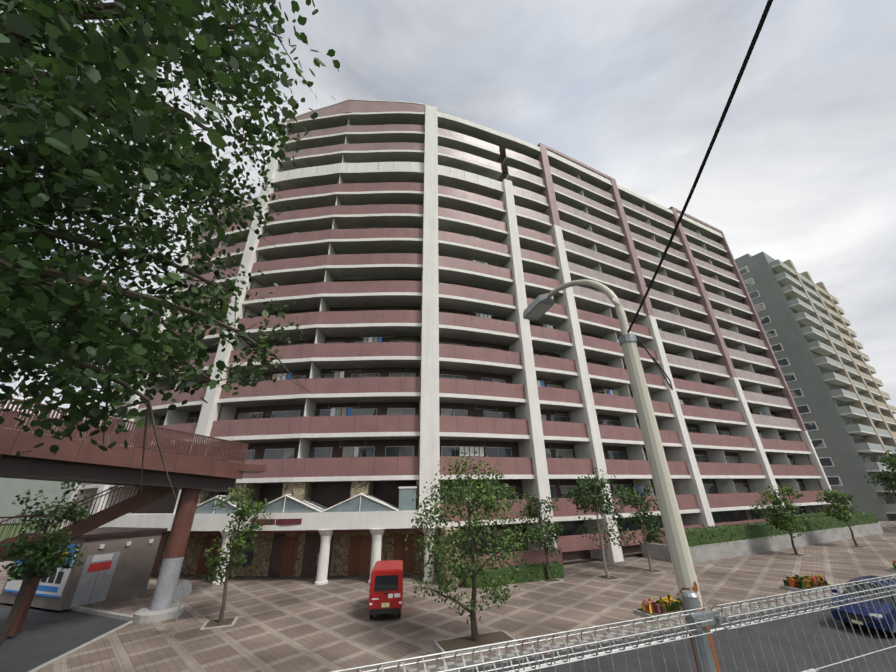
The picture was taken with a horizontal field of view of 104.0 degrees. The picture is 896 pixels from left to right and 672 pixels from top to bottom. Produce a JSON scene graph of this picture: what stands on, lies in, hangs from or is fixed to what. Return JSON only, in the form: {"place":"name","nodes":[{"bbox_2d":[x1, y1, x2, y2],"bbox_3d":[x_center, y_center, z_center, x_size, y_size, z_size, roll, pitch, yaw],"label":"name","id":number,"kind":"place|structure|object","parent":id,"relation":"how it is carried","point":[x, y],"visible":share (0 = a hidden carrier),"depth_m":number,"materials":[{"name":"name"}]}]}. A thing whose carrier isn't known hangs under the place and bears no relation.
{"place":"outdoors","nodes":[
{"label":"outdoors","id":0,"kind":"place"},
{"bbox_2d":[0,522,59,540],"bbox_3d":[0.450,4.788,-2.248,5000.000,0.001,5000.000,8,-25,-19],"label":"fence","id":1,"kind":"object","parent":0,"point":[18,529],"depth_m":67.82,"materials":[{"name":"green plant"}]},
{"bbox_2d":[0,417,89,523],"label":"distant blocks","id":2,"kind":"structure","parent":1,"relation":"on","point":[11,489],"depth_m":83.08,"materials":[{"name":"grey concrete"}]},
{"bbox_2d":[0,398,266,635],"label":"foot bridge","id":3,"kind":"structure","parent":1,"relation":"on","point":[193,473],"depth_m":15.92,"materials":[{"name":"brown metal"}]},
{"bbox_2d":[0,520,895,671],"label":"plaza paving","id":4,"kind":"structure","parent":0,"point":[294,624],"depth_m":16.26,"materials":[{"name":"brown tile"}]},
{"bbox_2d":[0,527,167,610],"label":"utility room with sign","id":5,"kind":"object","parent":4,"relation":"on","point":[118,563],"visible":0.69,"depth_m":18.94,"materials":[{"name":"white"}]},
{"bbox_2d":[171,582,191,637],"bbox_3d":[-10.793,10.959,14.049,0.600,1.850,0.085,8,-25,-19],"label":"round sign post","id":6,"kind":"object","parent":4,"relation":"on","point":[183,590],"visible":1,"depth_m":14.23,"materials":[{"name":"grey metal"}]},
{"bbox_2d":[369,560,406,618],"bbox_3d":[-2.897,12.051,16.886,1.800,1.905,3.418,2,-24,-6],"label":"red van","id":7,"kind":"object","parent":4,"relation":"on","point":[386,587],"visible":1,"depth_m":15.45,"materials":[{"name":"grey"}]},
{"bbox_2d":[59,99,836,586],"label":"apartment block","id":8,"kind":"structure","parent":4,"relation":"on","point":[455,367],"depth_m":32.77,"materials":[{"name":"concrete"}]},
{"bbox_2d":[212,132,821,499],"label":"windows","id":9,"kind":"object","parent":8,"relation":"attached to","point":[338,413],"visible":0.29,"depth_m":29.33,"materials":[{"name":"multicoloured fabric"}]},
{"bbox_2d":[200,545,869,629],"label":"tree pits","id":10,"kind":"object","parent":4,"relation":"on","point":[214,623],"visible":0.83,"depth_m":21.02,"materials":[{"name":"soil"}]},
{"bbox_2d":[203,487,271,622],"bbox_3d":[-9.938,9.943,16.207,2.647,5.449,2.566,19,-31,-38],"label":"tree","id":11,"kind":"object","parent":10,"relation":"on","point":[243,512],"visible":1,"depth_m":16.31,"materials":[{"name":"green plant"}]},
{"bbox_2d":[405,451,541,641],"bbox_3d":[1.009,7.918,13.792,4.983,6.564,5.036,8,-25,-19],"label":"kerb tree","id":12,"kind":"object","parent":10,"relation":"in","point":[462,539],"visible":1,"depth_m":13.34,"materials":[{"name":"green plant"}]},
{"bbox_2d":[516,491,564,579],"bbox_3d":[5.795,12.686,22.460,3.036,5.016,3.543,-16,-28,30],"label":"tree","id":13,"kind":"object","parent":10,"relation":"on","point":[549,528],"visible":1,"depth_m":22.64,"materials":[{"name":"green plant"}]},
{"bbox_2d":[561,466,643,577],"bbox_3d":[9.877,12.071,23.076,3.719,6.508,4.062,8,-25,-19],"label":"tree","id":14,"kind":"object","parent":10,"relation":"on","point":[595,500],"visible":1,"depth_m":23.05,"materials":[{"name":"green plant"}]},
{"bbox_2d":[610,475,664,570],"bbox_3d":[13.632,12.908,24.381,3.542,5.910,3.446,8,-25,-19],"label":"tree","id":15,"kind":"object","parent":10,"relation":"on","point":[628,499],"visible":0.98,"depth_m":24.28,"materials":[{"name":"green plant"}]},
{"bbox_2d":[750,483,806,554],"bbox_3d":[27.842,15.089,29.120,3.653,5.328,4.041,8,-25,-19],"label":"wall tree","id":16,"kind":"object","parent":10,"relation":"on","point":[777,518],"visible":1,"depth_m":28.82,"materials":[{"name":"green plant"}]},
{"bbox_2d":[815,488,858,545],"bbox_3d":[36.391,16.573,32.174,3.012,4.822,2.844,-1,-24,0],"label":"tree","id":17,"kind":"object","parent":10,"relation":"on","point":[843,512],"visible":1,"depth_m":32.30,"materials":[{"name":"green plant"}]},
{"bbox_2d":[466,511,877,586],"bbox_3d":[24.960,17.263,30.300,52.393,2.388,2.592,10,-26,-24],"label":"hedge foliage","id":18,"kind":"object","parent":4,"relation":"on","point":[727,525],"visible":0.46,"depth_m":29.01,"materials":[{"name":"green plant"}]},
{"bbox_2d":[463,511,883,588],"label":"garden retaining wall","id":19,"kind":"structure","parent":4,"relation":"on","point":[712,550],"depth_m":28.49,"materials":[{"name":"concrete"}]},
{"bbox_2d":[885,459,895,486],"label":"tree","id":20,"kind":"object","parent":4,"relation":"on","point":[890,474],"visible":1,"depth_m":42.30,"materials":[{"name":"green plant"}]},
{"bbox_2d":[0,600,895,671],"bbox_3d":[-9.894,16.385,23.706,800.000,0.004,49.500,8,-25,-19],"label":"road","id":21,"kind":"structure","parent":0,"point":[43,636],"depth_m":12.55,"materials":[{"name":"grey asphalt"}]},
{"bbox_2d":[0,568,895,671],"bbox_3d":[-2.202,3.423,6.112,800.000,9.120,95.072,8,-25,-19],"label":"kerbs","id":22,"kind":"structure","parent":21,"relation":"on","point":[453,644],"depth_m":12.86,"materials":[{"name":"concrete"}]},
{"bbox_2d":[0,479,92,646],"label":"kerb tree","id":23,"kind":"object","parent":22,"relation":"on","point":[40,560],"visible":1,"depth_m":9.81,"materials":[{"name":"green plant"}]},
{"bbox_2d":[0,0,339,500],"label":"tree","id":24,"kind":"object","parent":22,"relation":"on","point":[58,99],"visible":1,"depth_m":4.08,"materials":[{"name":"green plant"}]},
{"bbox_2d":[332,574,895,671],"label":"fence","id":25,"kind":"object","parent":22,"relation":"on","point":[829,607],"visible":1,"depth_m":1.61,"materials":[{"name":"grey metal"}]},
{"bbox_2d":[523,279,720,671],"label":"street lamp","id":26,"kind":"object","parent":22,"relation":"on","point":[539,307],"visible":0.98,"depth_m":3.03,"materials":[{"name":"grey metal"}]},
{"bbox_2d":[627,0,772,389],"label":"service cable","id":27,"kind":"object","parent":26,"relation":"attached to","point":[748,54],"visible":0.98,"depth_m":2.01,"materials":[{"name":"black plastic"}]},
{"bbox_2d":[680,590,721,671],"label":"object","id":28,"kind":"object","parent":22,"relation":"on","point":[690,599],"visible":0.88,"depth_m":1.65,"materials":[{"name":"grey metal"}]},
{"bbox_2d":[640,560,895,613],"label":"planter flowers","id":29,"kind":"object","parent":22,"relation":"on","point":[671,604],"visible":0.96,"depth_m":16.19,"materials":[{"name":"yellow plant"}]},
{"bbox_2d":[828,576,895,634],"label":"blue hatchback","id":30,"kind":"object","parent":21,"relation":"on","point":[851,615],"visible":0.69,"depth_m":13.59,"materials":[{"name":"painted metal"},{"name":"glass"},{"name":"rubber"}]},
{"bbox_2d":[0,0,895,418],"label":"sky","id":31,"kind":"structure","parent":0,"point":[800,166],"materials":[{"name":"grey"}]},
{"bbox_2d":[735,251,895,520],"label":"grey tower","id":32,"kind":"structure","parent":0,"point":[844,408],"depth_m":64.44,"materials":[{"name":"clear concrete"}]},
{"bbox_2d":[864,450,895,495],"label":"tree","id":33,"kind":"object","parent":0,"point":[885,478],"visible":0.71,"depth_m":44.71,"materials":[{"name":"green plant"}]}
]}

